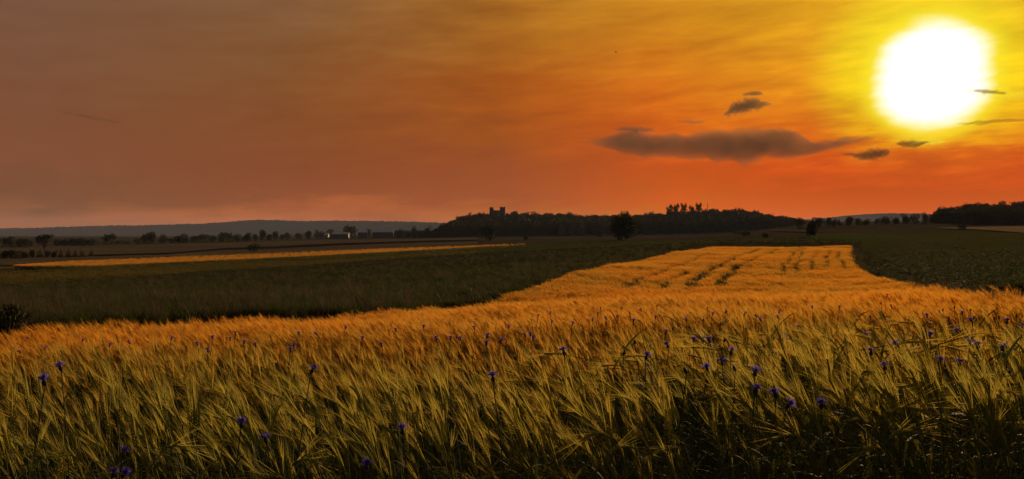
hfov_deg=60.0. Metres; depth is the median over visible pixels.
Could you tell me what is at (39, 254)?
bush
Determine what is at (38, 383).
barley stalk
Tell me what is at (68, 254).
bush
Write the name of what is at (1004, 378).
cornflower
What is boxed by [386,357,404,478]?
barley stalk
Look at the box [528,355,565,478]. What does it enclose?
barley stalk
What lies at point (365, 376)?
cornflower
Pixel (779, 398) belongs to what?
barley stalk
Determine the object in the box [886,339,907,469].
cornflower
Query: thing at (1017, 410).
barley stalk
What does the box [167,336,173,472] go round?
cornflower
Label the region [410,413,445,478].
barley stalk
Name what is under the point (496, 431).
barley stalk
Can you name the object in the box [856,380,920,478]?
barley stalk
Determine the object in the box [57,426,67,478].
barley stalk
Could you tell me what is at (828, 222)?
tree
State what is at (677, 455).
barley stalk
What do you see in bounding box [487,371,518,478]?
cornflower
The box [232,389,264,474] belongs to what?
barley stalk
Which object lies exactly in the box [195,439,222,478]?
barley stalk
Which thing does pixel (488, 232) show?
tree
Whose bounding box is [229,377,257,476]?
barley stalk
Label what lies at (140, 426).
barley stalk
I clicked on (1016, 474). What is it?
barley stalk
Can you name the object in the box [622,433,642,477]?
barley stalk
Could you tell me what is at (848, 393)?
barley stalk
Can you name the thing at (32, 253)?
bush
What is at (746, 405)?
barley stalk
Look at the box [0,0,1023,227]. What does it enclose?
sky
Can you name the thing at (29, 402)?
barley stalk
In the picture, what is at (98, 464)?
barley stalk
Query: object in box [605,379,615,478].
barley stalk
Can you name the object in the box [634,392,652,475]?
barley stalk
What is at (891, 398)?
barley stalk
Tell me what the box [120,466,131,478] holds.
cornflower
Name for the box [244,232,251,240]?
tree
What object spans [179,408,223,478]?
barley stalk
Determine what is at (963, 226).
bush
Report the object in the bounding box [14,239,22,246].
tree
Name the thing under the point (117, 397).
barley stalk
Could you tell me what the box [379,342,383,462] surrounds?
cornflower
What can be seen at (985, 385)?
barley stalk
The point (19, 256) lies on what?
bush
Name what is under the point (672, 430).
barley stalk
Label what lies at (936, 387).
barley stalk
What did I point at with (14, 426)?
barley stalk
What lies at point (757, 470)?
barley stalk
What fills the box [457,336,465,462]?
cornflower
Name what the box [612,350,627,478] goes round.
cornflower bud
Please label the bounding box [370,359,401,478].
barley stalk
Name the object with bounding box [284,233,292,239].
tree
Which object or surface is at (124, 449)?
cornflower
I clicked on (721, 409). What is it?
cornflower bud
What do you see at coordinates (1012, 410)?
barley stalk
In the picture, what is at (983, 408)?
barley stalk
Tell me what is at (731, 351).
cornflower
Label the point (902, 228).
ground
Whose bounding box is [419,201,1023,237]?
forest
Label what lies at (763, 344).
cornflower bud
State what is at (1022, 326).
cornflower
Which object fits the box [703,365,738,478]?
cornflower bud
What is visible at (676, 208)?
tree
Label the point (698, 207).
tree
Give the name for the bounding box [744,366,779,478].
cornflower
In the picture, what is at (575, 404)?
barley stalk
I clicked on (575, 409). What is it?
barley stalk
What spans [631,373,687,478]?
barley stalk
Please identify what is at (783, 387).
barley stalk
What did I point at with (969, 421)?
barley stalk
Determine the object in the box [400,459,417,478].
barley stalk
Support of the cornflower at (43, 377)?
on the ground at (902, 228)
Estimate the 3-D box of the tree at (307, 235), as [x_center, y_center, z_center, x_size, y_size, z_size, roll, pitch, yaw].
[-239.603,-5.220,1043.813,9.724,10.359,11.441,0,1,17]
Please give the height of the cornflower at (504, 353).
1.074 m
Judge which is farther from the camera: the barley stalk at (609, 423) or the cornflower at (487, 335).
the cornflower at (487, 335)
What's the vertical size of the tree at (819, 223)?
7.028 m
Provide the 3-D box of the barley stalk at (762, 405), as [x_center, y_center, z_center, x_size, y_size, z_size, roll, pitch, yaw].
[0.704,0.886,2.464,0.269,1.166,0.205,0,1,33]
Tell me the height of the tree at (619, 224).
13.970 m
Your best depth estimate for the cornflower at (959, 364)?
2.69 m
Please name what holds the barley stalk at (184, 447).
on the ground at (902, 228)
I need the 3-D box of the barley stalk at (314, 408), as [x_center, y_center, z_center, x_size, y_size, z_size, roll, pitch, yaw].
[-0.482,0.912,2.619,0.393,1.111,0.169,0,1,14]
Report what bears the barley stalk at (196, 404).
on the ground at (902, 228)
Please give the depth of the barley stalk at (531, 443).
2.56 m
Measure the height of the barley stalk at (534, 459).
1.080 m
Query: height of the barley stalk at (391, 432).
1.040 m
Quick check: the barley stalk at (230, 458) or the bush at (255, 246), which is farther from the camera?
the bush at (255, 246)
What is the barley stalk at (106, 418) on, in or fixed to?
on the ground at (902, 228)
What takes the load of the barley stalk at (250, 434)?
on the ground at (902, 228)
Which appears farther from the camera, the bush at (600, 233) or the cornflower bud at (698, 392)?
the bush at (600, 233)
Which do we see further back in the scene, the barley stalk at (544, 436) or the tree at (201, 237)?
the tree at (201, 237)
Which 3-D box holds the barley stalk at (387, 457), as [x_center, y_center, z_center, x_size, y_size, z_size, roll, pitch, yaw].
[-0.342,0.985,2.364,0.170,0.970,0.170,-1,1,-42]
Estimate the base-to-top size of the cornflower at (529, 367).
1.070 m
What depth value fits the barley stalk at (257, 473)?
2.42 m
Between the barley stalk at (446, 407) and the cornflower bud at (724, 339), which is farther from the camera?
the cornflower bud at (724, 339)
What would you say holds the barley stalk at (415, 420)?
on the ground at (902, 228)
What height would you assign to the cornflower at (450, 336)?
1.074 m
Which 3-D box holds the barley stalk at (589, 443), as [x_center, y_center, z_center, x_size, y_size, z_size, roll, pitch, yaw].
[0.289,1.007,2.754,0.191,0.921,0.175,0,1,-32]
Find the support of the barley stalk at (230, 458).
on the ground at (902, 228)
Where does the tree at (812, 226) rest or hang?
on the ground at (902, 228)
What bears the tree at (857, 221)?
on the ground at (902, 228)
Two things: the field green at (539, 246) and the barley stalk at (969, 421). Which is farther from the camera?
the field green at (539, 246)
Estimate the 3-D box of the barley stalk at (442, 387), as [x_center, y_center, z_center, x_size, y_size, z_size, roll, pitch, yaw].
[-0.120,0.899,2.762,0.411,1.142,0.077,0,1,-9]
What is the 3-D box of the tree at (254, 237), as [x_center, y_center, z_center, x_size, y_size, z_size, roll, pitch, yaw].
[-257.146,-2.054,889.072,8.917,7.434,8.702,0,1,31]
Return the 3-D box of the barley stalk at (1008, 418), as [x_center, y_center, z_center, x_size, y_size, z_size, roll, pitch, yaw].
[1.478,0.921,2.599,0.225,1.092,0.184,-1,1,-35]
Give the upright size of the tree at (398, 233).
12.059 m
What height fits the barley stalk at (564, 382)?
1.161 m
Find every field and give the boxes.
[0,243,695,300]
[0,281,1023,478]
[862,231,1023,280]
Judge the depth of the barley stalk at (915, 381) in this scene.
2.58 m
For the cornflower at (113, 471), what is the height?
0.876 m
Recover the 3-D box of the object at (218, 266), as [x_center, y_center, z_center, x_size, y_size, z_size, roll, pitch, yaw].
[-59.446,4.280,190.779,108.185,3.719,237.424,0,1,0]
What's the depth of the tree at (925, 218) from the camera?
558.92 m
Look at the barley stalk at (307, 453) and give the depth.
2.50 m
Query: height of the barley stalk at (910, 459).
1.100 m
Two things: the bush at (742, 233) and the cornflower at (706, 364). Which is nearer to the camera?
the cornflower at (706, 364)
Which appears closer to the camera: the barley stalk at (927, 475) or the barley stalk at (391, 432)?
the barley stalk at (391, 432)
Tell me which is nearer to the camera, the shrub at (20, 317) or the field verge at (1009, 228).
the shrub at (20, 317)
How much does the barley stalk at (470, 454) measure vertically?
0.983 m
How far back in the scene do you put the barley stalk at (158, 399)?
2.53 m
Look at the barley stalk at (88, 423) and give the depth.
2.56 m
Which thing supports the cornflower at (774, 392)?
on the ground at (902, 228)
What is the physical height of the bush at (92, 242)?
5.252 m
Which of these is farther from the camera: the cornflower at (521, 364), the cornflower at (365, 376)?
the cornflower at (365, 376)
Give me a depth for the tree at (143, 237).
734.45 m
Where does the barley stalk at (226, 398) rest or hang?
on the ground at (902, 228)
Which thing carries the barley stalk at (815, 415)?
on the ground at (902, 228)
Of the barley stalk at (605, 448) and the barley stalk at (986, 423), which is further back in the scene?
the barley stalk at (605, 448)
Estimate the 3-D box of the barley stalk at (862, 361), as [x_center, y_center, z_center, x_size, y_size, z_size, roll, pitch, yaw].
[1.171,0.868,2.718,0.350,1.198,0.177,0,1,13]
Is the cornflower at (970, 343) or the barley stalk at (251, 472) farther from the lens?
the cornflower at (970, 343)
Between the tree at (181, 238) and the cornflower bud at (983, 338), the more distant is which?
the tree at (181, 238)
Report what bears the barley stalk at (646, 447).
on the ground at (902, 228)
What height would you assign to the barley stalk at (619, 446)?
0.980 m
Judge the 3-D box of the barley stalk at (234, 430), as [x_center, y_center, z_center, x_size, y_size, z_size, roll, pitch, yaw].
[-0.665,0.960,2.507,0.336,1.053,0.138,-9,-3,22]
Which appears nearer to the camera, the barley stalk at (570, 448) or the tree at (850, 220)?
the barley stalk at (570, 448)
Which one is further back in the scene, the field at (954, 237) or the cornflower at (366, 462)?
the field at (954, 237)
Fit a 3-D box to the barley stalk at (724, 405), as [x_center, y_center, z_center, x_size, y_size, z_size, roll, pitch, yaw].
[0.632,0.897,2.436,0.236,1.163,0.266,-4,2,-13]
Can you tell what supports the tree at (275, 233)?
on the ground at (902, 228)
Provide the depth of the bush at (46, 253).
306.51 m
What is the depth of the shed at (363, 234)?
1046.54 m
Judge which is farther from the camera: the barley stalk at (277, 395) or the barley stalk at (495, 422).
the barley stalk at (495, 422)
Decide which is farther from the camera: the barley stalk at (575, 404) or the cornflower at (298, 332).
the cornflower at (298, 332)
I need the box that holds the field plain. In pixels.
[0,237,477,264]
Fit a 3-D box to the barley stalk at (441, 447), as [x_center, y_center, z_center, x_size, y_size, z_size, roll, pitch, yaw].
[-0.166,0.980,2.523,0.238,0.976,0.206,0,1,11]
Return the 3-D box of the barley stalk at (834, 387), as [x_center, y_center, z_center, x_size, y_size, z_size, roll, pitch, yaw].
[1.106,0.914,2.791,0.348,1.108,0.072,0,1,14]
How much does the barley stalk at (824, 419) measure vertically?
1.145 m
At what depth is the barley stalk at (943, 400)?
2.38 m
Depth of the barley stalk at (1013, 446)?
2.73 m
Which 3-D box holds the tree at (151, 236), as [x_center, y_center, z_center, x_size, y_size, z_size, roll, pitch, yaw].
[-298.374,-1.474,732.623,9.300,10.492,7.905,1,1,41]
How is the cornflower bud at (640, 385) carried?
on the ground at (902, 228)
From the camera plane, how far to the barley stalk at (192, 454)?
2.62 m
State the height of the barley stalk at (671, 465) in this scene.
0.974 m
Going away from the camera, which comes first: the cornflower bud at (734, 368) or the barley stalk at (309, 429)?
the barley stalk at (309, 429)
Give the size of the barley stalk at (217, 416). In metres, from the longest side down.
1.064 x 0.380 x 0.167 m
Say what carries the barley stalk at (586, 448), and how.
on the ground at (902, 228)
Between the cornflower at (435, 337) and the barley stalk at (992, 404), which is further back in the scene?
the cornflower at (435, 337)
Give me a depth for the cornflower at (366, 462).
2.32 m
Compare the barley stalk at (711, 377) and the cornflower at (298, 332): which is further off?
the cornflower at (298, 332)
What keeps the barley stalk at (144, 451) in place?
on the ground at (902, 228)
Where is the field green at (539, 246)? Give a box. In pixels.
[206,240,702,261]
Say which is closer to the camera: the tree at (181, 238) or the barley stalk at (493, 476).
the barley stalk at (493, 476)
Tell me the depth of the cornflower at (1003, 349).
3.11 m
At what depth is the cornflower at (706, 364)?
2.60 m
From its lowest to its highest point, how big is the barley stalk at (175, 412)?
1.057 m
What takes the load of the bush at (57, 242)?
on the ground at (902, 228)
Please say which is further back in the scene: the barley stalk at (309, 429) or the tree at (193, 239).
the tree at (193, 239)
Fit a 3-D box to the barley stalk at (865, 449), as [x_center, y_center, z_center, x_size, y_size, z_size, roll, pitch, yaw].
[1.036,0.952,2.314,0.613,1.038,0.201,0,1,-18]
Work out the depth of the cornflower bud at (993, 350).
4.88 m
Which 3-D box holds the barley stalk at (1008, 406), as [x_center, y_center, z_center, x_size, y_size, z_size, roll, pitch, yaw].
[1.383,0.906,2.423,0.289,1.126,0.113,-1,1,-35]
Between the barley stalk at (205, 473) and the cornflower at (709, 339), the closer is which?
the barley stalk at (205, 473)
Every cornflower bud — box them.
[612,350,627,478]
[628,339,654,453]
[641,344,664,478]
[659,367,691,478]
[672,326,680,427]
[689,325,702,474]
[702,330,709,478]
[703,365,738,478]
[712,336,725,477]
[717,339,728,459]
[723,337,737,474]
[741,347,743,469]
[762,343,765,477]
[966,336,984,476]
[988,315,1001,462]
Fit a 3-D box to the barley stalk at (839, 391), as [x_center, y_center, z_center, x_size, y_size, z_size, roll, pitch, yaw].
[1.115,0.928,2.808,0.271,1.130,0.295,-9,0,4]
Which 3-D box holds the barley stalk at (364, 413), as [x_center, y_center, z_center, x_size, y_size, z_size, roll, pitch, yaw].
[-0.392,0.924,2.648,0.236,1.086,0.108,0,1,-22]
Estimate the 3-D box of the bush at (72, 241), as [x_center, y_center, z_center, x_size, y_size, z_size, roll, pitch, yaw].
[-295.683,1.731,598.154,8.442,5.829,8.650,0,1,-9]
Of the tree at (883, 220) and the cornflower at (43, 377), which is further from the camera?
the tree at (883, 220)
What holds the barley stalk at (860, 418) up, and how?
on the ground at (902, 228)
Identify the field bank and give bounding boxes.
[93,240,477,255]
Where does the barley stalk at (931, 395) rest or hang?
on the ground at (902, 228)
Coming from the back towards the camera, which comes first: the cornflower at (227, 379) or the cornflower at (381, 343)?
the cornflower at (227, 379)
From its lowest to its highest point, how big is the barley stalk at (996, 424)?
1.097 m
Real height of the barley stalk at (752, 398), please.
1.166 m
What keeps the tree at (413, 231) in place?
on the ground at (902, 228)
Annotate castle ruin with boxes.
[489,207,504,214]
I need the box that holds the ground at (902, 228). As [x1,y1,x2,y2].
[0,220,1023,478]
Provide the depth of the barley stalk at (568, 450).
2.60 m
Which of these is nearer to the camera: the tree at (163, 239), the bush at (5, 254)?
the bush at (5, 254)
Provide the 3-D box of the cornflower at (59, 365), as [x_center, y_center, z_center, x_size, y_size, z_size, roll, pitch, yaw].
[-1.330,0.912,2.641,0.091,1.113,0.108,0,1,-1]
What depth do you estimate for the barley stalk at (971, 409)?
2.46 m
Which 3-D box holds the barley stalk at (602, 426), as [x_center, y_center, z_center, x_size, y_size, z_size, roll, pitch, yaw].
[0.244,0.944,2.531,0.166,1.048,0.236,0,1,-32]
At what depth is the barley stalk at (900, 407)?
2.29 m
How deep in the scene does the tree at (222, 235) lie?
830.86 m
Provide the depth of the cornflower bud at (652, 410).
3.34 m
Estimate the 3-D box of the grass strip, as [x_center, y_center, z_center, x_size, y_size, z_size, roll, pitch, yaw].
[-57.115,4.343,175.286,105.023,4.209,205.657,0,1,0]
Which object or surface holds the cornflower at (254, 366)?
on the ground at (902, 228)
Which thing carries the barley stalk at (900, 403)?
on the ground at (902, 228)
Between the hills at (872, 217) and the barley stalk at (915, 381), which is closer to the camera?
the barley stalk at (915, 381)
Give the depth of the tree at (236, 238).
878.77 m
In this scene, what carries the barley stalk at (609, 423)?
on the ground at (902, 228)
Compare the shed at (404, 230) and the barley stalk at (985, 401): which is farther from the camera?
the shed at (404, 230)
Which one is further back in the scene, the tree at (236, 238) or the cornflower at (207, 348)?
the tree at (236, 238)
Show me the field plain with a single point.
(132, 249)
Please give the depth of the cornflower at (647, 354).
2.88 m
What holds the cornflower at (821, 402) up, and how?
on the ground at (902, 228)
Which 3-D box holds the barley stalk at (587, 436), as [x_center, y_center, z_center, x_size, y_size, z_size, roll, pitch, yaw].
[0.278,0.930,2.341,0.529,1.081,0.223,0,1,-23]
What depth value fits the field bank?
496.50 m
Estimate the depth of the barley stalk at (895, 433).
2.37 m
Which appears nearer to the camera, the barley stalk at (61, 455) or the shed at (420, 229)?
the barley stalk at (61, 455)
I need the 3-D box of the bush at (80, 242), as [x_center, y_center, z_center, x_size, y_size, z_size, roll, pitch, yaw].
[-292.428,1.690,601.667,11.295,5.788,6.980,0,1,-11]
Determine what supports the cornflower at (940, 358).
on the ground at (902, 228)
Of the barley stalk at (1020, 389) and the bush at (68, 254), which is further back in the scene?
the bush at (68, 254)
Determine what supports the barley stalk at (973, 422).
on the ground at (902, 228)
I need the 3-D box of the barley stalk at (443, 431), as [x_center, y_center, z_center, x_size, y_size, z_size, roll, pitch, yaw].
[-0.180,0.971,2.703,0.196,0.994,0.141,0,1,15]
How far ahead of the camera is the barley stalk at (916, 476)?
2.62 m
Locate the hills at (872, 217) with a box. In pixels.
[804,213,930,221]
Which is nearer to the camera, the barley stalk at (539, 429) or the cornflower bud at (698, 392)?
the barley stalk at (539, 429)
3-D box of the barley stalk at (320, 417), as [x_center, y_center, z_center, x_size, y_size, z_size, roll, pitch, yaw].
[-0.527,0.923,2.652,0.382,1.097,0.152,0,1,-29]
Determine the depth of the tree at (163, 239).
749.17 m
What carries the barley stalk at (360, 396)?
on the ground at (902, 228)
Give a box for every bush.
[0,250,9,257]
[8,249,17,257]
[12,250,23,258]
[20,250,29,257]
[29,249,34,257]
[36,249,43,256]
[44,251,50,256]
[53,239,61,245]
[60,238,69,245]
[65,249,72,256]
[68,238,79,245]
[74,238,89,245]
[85,239,100,245]
[247,243,264,250]
[593,228,604,236]
[735,230,750,235]
[957,223,966,229]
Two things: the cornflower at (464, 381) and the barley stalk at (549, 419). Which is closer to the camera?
the barley stalk at (549, 419)
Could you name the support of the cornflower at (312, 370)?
on the ground at (902, 228)
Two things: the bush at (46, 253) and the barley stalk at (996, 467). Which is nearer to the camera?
the barley stalk at (996, 467)
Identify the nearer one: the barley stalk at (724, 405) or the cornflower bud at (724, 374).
the barley stalk at (724, 405)
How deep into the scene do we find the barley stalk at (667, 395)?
2.64 m
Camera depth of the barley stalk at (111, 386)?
2.50 m
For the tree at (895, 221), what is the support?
on the ground at (902, 228)
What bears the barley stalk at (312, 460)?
on the ground at (902, 228)
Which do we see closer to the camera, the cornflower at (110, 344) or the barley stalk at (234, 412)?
the barley stalk at (234, 412)
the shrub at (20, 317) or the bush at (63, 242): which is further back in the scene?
the bush at (63, 242)
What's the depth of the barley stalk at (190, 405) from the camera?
2.54 m
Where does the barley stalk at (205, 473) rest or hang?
on the ground at (902, 228)
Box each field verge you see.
[774,230,835,231]
[937,226,1023,231]
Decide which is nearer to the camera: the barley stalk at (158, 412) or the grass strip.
the barley stalk at (158, 412)
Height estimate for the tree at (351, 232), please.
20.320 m
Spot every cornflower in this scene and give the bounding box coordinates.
[23,373,49,478]
[53,361,86,478]
[108,343,116,467]
[109,467,119,478]
[119,445,131,478]
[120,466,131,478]
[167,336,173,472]
[199,347,209,457]
[226,337,231,465]
[234,416,246,478]
[242,340,252,478]
[251,342,256,441]
[251,432,272,478]
[284,364,319,478]
[285,342,295,477]
[285,346,293,470]
[296,331,303,477]
[361,336,367,476]
[361,459,371,478]
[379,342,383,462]
[391,422,407,478]
[433,335,441,475]
[441,335,451,477]
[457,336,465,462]
[478,333,489,465]
[483,340,493,453]
[486,334,492,478]
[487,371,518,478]
[495,337,504,470]
[501,324,509,477]
[518,333,525,465]
[522,335,535,459]
[552,346,573,478]
[632,351,655,478]
[650,340,669,477]
[682,337,707,474]
[685,362,709,478]
[705,336,725,478]
[712,346,741,473]
[717,358,746,478]
[735,384,770,478]
[741,388,788,478]
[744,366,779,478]
[778,397,796,478]
[816,398,827,478]
[852,347,875,478]
[869,361,888,472]
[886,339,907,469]
[926,331,938,441]
[934,356,958,478]
[945,358,964,478]
[951,338,974,465]
[954,327,964,478]
[967,340,981,478]
[968,317,974,444]
[981,345,1005,474]
[983,342,1008,466]
[1003,318,1009,437]
[1012,323,1023,437]
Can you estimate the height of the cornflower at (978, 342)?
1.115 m
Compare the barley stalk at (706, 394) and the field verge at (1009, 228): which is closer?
the barley stalk at (706, 394)
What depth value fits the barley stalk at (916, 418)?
2.39 m
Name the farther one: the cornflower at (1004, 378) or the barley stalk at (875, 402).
the cornflower at (1004, 378)
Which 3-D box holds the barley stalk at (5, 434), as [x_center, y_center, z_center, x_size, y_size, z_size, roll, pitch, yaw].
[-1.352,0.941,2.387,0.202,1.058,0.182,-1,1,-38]
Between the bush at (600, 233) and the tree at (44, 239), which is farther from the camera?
the bush at (600, 233)
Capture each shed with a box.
[332,232,349,238]
[357,230,367,238]
[372,229,393,237]
[380,228,410,237]
[411,228,424,236]
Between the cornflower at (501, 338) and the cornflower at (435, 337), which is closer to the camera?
the cornflower at (501, 338)
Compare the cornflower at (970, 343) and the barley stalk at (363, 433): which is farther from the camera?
the cornflower at (970, 343)
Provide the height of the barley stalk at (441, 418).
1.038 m
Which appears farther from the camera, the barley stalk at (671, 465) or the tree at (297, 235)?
the tree at (297, 235)
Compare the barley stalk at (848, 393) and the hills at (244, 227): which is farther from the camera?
the hills at (244, 227)
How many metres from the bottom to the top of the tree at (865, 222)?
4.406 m
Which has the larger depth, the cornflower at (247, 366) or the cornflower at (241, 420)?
the cornflower at (247, 366)
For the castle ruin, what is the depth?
1252.01 m
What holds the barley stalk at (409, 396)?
on the ground at (902, 228)
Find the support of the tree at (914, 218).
on the ground at (902, 228)
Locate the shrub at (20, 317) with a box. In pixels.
[0,302,33,347]
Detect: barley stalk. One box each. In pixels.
[0,376,17,478]
[0,408,16,478]
[0,421,34,478]
[1,357,38,478]
[9,356,48,478]
[24,390,83,478]
[30,406,57,478]
[43,401,129,478]
[46,398,65,478]
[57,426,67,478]
[58,399,98,478]
[68,382,108,478]
[74,378,137,478]
[78,433,108,478]
[79,427,116,473]
[84,350,123,478]
[85,391,140,478]
[85,395,103,478]
[86,368,178,478]
[89,362,158,478]
[93,376,110,478]
[96,374,146,477]
[100,351,128,477]
[103,395,202,478]
[117,425,153,477]
[126,379,223,478]
[127,362,176,478]
[128,390,175,478]
[130,369,167,478]
[131,390,137,477]
[141,423,223,478]
[146,391,202,478]
[148,376,193,476]
[155,370,195,478]
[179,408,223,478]
[180,430,202,478]
[187,437,209,478]
[188,396,260,471]
[192,371,202,478]
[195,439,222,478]
[203,441,246,478]
[210,393,267,478]
[211,371,275,478]
[213,404,260,472]
[219,354,236,478]
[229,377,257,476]
[229,452,284,478]
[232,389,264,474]
[238,452,264,476]
[241,367,326,478]
[246,452,256,478]
[261,380,289,476]
[272,373,341,478]
[272,431,285,477]
[279,393,342,478]
[284,364,330,478]
[284,434,293,478]
[285,435,343,478]
[297,378,379,478]
[297,381,326,477]
[299,429,315,478]
[302,421,311,469]
[328,407,381,472]
[336,366,412,478]
[342,371,374,478]
[356,406,412,478]
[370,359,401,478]
[377,364,432,478]
[377,425,392,478]
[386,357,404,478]
[397,396,408,478]
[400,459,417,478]
[408,385,463,478]
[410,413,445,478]
[414,386,452,478]
[415,357,482,478]
[418,353,484,478]
[421,383,460,478]
[427,361,461,476]
[428,409,447,475]
[429,352,447,472]
[429,401,447,478]
[457,420,477,478]
[459,375,516,478]
[463,367,497,478]
[465,391,529,478]
[469,459,497,478]
[477,383,537,478]
[491,391,533,478]
[495,360,524,478]
[499,414,543,478]
[504,384,592,478]
[509,406,532,478]
[523,414,548,478]
[528,350,583,478]
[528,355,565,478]
[528,389,569,478]
[528,414,563,478]
[539,415,579,478]
[546,412,638,478]
[549,416,578,478]
[553,377,605,478]
[555,387,612,478]
[555,389,608,478]
[559,382,604,478]
[562,424,586,477]
[563,421,597,478]
[569,423,598,478]
[576,426,602,475]
[585,382,613,478]
[585,409,629,478]
[589,422,662,478]
[593,435,617,478]
[594,435,616,478]
[598,371,669,478]
[601,394,649,478]
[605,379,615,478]
[619,411,663,478]
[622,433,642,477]
[627,411,671,478]
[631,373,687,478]
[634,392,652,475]
[644,448,652,478]
[645,384,693,478]
[646,382,679,478]
[654,368,681,478]
[655,429,676,478]
[657,370,693,478]
[658,381,705,478]
[669,434,682,476]
[675,363,810,478]
[680,354,734,478]
[696,397,725,478]
[700,367,752,478]
[701,371,783,478]
[706,354,778,478]
[723,433,734,477]
[728,365,797,478]
[733,347,802,478]
[738,429,759,478]
[742,407,827,478]
[746,362,845,478]
[750,353,797,478]
[756,374,824,471]
[758,401,826,478]
[767,366,830,478]
[773,368,814,478]
[795,338,827,476]
[798,349,836,478]
[800,364,888,478]
[813,379,891,478]
[818,343,878,478]
[818,362,871,478]
[826,403,959,478]
[831,356,853,478]
[835,361,946,478]
[835,429,901,478]
[838,357,937,476]
[838,372,964,478]
[839,347,921,478]
[844,340,948,478]
[846,372,926,478]
[852,353,877,478]
[853,362,922,478]
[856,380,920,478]
[863,365,929,478]
[866,342,922,478]
[874,356,978,478]
[892,343,976,478]
[900,354,970,478]
[901,380,979,478]
[913,354,958,478]
[917,357,976,478]
[927,356,1002,478]
[937,369,980,470]
[937,371,996,478]
[946,386,986,478]
[952,376,1022,478]
[952,405,1023,478]
[954,367,1018,478]
[957,360,984,478]
[958,380,1009,478]
[962,353,1023,478]
[963,376,1006,478]
[968,380,1008,478]
[970,368,1023,457]
[980,357,1023,478]
[980,375,1022,473]
[983,360,1005,436]
[989,369,1023,473]
[996,355,1016,473]
[1001,371,1023,474]
[1009,355,1023,409]
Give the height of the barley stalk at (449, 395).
1.112 m
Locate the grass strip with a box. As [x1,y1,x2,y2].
[0,248,491,284]
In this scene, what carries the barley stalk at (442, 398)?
on the ground at (902, 228)
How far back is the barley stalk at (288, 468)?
2.61 m
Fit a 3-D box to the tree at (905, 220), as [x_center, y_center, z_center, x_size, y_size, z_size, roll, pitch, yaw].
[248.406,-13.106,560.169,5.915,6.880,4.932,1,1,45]
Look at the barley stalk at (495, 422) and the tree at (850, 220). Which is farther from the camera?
the tree at (850, 220)
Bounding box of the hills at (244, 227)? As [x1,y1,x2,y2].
[0,219,444,235]
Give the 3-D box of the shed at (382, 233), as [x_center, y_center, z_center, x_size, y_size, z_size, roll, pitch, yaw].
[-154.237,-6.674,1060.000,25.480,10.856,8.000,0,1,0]
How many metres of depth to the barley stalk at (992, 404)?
2.32 m
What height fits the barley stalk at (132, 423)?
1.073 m
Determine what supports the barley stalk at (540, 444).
on the ground at (902, 228)
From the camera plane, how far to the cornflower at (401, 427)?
2.33 m
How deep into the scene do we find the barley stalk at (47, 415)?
2.56 m
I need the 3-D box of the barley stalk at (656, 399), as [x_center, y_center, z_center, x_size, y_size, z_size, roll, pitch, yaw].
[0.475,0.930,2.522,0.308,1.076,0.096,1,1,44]
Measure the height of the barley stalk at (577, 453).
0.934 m
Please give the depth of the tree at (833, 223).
559.19 m
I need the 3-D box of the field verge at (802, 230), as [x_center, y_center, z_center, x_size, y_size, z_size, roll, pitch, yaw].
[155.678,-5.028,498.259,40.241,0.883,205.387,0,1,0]
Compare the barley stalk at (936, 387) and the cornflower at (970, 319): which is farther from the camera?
the cornflower at (970, 319)
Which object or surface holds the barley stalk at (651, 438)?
on the ground at (902, 228)
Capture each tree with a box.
[2,237,10,246]
[7,236,15,246]
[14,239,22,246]
[18,238,29,246]
[35,234,54,250]
[101,233,116,243]
[140,234,149,243]
[145,232,155,243]
[158,234,166,242]
[174,233,188,242]
[189,236,200,242]
[196,234,210,242]
[210,235,216,241]
[217,232,226,241]
[225,232,233,241]
[232,234,241,240]
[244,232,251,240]
[252,234,259,240]
[259,230,266,240]
[266,234,274,240]
[271,231,278,239]
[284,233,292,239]
[294,233,302,239]
[304,231,311,238]
[316,231,324,238]
[325,229,333,238]
[342,225,357,237]
[395,228,401,237]
[410,226,417,237]
[415,232,423,237]
[423,226,432,236]
[480,224,496,240]
[609,210,635,240]
[666,204,673,213]
[672,203,679,212]
[680,203,687,213]
[695,202,702,214]
[795,217,804,228]
[806,217,818,236]
[815,217,824,227]
[824,217,831,226]
[831,218,837,226]
[845,217,853,225]
[854,218,862,224]
[861,218,870,224]
[879,216,892,223]
[891,217,899,223]
[900,214,909,223]
[908,214,919,223]
[921,212,928,223]
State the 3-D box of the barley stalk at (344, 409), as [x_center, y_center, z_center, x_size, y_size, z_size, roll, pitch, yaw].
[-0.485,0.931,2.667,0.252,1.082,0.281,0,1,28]
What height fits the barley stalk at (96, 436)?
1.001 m
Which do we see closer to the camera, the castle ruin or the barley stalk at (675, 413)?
the barley stalk at (675, 413)
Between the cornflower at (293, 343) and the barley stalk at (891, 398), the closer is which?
the barley stalk at (891, 398)
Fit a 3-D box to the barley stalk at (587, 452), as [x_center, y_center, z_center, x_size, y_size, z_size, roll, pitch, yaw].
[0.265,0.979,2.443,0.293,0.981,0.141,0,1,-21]
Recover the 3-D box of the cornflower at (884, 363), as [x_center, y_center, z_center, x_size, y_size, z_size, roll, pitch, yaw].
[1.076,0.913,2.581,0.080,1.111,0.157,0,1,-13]
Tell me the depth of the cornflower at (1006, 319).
4.49 m
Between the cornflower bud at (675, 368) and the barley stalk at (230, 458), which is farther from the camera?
the cornflower bud at (675, 368)
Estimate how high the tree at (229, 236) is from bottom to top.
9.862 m
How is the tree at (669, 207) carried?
on the ground at (902, 228)
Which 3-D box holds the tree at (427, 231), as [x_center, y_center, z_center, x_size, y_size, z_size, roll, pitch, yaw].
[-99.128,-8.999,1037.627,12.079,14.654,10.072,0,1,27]

